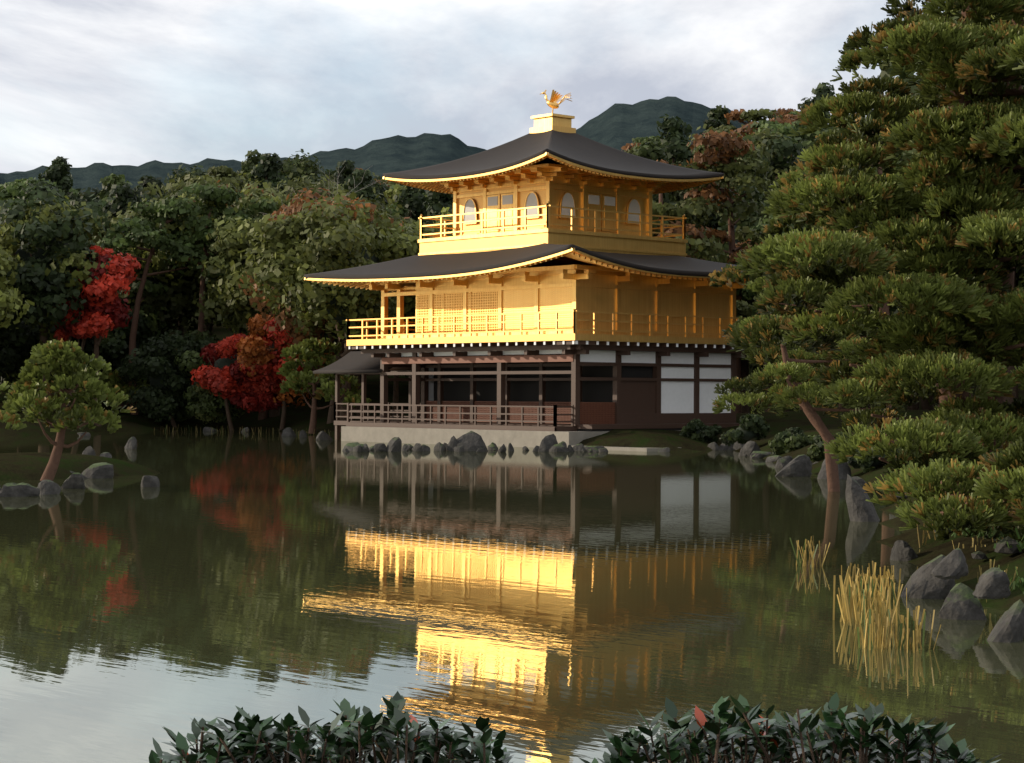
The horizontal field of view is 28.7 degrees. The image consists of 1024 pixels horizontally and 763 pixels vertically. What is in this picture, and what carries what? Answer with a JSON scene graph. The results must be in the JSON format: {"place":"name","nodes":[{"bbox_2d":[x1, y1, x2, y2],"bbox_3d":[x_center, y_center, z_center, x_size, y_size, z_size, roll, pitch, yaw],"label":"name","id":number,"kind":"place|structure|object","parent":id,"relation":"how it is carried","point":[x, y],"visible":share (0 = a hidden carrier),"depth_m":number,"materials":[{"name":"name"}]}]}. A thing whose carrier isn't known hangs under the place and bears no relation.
{"place":"outdoors","nodes":[
{"label":"outdoors","id":0,"kind":"place"},
{"bbox_2d":[0,452,159,479],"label":"islet","id":1,"kind":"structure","parent":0,"point":[24,466],"depth_m":50.21,"materials":[{"name":"green plant"}]},
{"bbox_2d":[0,337,370,480],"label":"garden pine","id":2,"kind":"object","parent":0,"point":[47,358],"depth_m":45.85,"materials":[{"name":"green plant"}]},
{"bbox_2d":[0,96,749,191],"bbox_3d":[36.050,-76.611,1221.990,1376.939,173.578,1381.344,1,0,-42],"label":"mountain ridge","id":3,"kind":"structure","parent":0,"point":[618,126],"depth_m":1108.37,"materials":[{"name":"green plant"}]},
{"bbox_2d":[0,0,942,172],"label":"sky","id":4,"kind":"structure","parent":0,"point":[85,82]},
{"bbox_2d":[0,429,1023,762],"bbox_3d":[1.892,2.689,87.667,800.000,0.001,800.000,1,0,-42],"label":"pond water","id":5,"kind":"structure","parent":0,"point":[552,607],"depth_m":20.55,"materials":[{"name":"green liquid"}]},
{"bbox_2d":[0,192,1023,637],"bbox_3d":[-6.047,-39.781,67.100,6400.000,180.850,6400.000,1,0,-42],"label":"terrain","id":6,"kind":"structure","parent":0,"point":[300,416],"depth_m":80.71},
{"bbox_2d":[264,165,381,217],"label":"bare tree branches","id":7,"kind":"object","parent":6,"relation":"on","point":[336,189],"visible":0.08,"depth_m":108.05,"materials":[{"name":"beige plant"}]},
{"bbox_2d":[116,168,745,419],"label":"pine trunks","id":8,"kind":"object","parent":6,"relation":"on","point":[201,328],"visible":0.22,"depth_m":118.58,"materials":[{"name":"brown plant"}]},
{"bbox_2d":[0,129,899,472],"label":"trees","id":9,"kind":"object","parent":6,"relation":"on","point":[252,383],"depth_m":111.42,"materials":[{"name":"red plant"}]},
{"bbox_2d":[1,121,1018,425],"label":"forest tree trunks","id":10,"kind":"object","parent":6,"relation":"on","point":[925,405],"visible":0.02,"depth_m":106.34,"materials":[{"name":"brown plant"}]},
{"bbox_2d":[0,11,1023,398],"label":"forest foliage","id":11,"kind":"object","parent":10,"relation":"attached to","point":[320,225],"visible":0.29,"depth_m":111.84,"materials":[{"name":"green plant"}]},
{"bbox_2d":[341,426,681,451],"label":"stone foundation","id":12,"kind":"object","parent":6,"relation":"on","point":[517,438],"visible":0.25,"depth_m":82.94,"materials":[{"name":"beige stone"}]},
{"bbox_2d":[334,340,752,439],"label":"storey","id":13,"kind":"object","parent":12,"relation":"on","point":[637,403],"depth_m":84.05,"materials":[{"name":"brown wood"}]},
{"bbox_2d":[313,351,433,373],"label":"side porch roof","id":14,"kind":"structure","parent":13,"relation":"attached to","point":[354,362],"depth_m":91.77,"materials":[{"name":"grey wood"}]},
{"bbox_2d":[410,350,681,430],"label":"ground floor interior","id":15,"kind":"object","parent":13,"relation":"attached to","point":[560,391],"visible":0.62,"depth_m":85.52,"materials":[{"name":"brown wood"}]},
{"bbox_2d":[0,427,1023,642],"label":"rocks","id":16,"kind":"object","parent":6,"relation":"on","point":[934,578],"visible":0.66,"depth_m":34.10,"materials":[{"name":"stone"}]},
{"bbox_2d":[7,182,1023,466],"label":"background trees","id":17,"kind":"object","parent":6,"relation":"on","point":[339,318],"visible":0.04,"depth_m":111.19,"materials":[{"name":"black plant"}]},
{"bbox_2d":[304,113,758,345],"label":"gold pavilion","id":18,"kind":"object","parent":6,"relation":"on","point":[569,294],"visible":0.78,"depth_m":84.15,"materials":[{"name":"gold metal"}]},
{"bbox_2d":[304,243,749,278],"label":"pavilion roof","id":19,"kind":"structure","parent":18,"relation":"attached to","point":[430,265],"depth_m":84.01,"materials":[{"name":"grey wood"}]},
{"bbox_2d":[464,193,639,222],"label":"windows","id":20,"kind":"structure","parent":18,"relation":"in","point":[568,201],"depth_m":85.44,"materials":[{"name":"grey paper"}]},
{"bbox_2d":[383,130,723,187],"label":"pavilion roof","id":21,"kind":"structure","parent":18,"relation":"attached to","point":[576,148],"depth_m":86.36,"materials":[{"name":"grey wood"}]},
{"bbox_2d":[541,90,571,112],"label":"phoenix statue","id":22,"kind":"object","parent":18,"relation":"on","point":[552,103],"visible":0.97,"depth_m":87.64,"materials":[{"name":"gold metal"}]},
{"bbox_2d":[709,0,1023,542],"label":"pine","id":23,"kind":"object","parent":6,"relation":"on","point":[901,244],"depth_m":26.72,"materials":[{"name":"green plant"}]},
{"bbox_2d":[895,447,1023,593],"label":"bank grass tufts","id":24,"kind":"object","parent":6,"relation":"on","point":[1020,544],"visible":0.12,"depth_m":21.76,"materials":[{"name":"green plant"}]},
{"bbox_2d":[934,528,1021,559],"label":"bank stones","id":25,"kind":"object","parent":6,"relation":"on","point":[1002,546],"visible":0.28,"depth_m":22.70,"materials":[{"name":"grey stone"}]},
{"bbox_2d":[149,691,1000,762],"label":"shrub","id":26,"kind":"object","parent":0,"point":[243,735],"depth_m":3.56,"materials":[{"name":"green plant"}]},
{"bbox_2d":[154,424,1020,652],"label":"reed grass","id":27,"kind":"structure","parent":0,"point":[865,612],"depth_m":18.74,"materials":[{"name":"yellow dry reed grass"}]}
]}

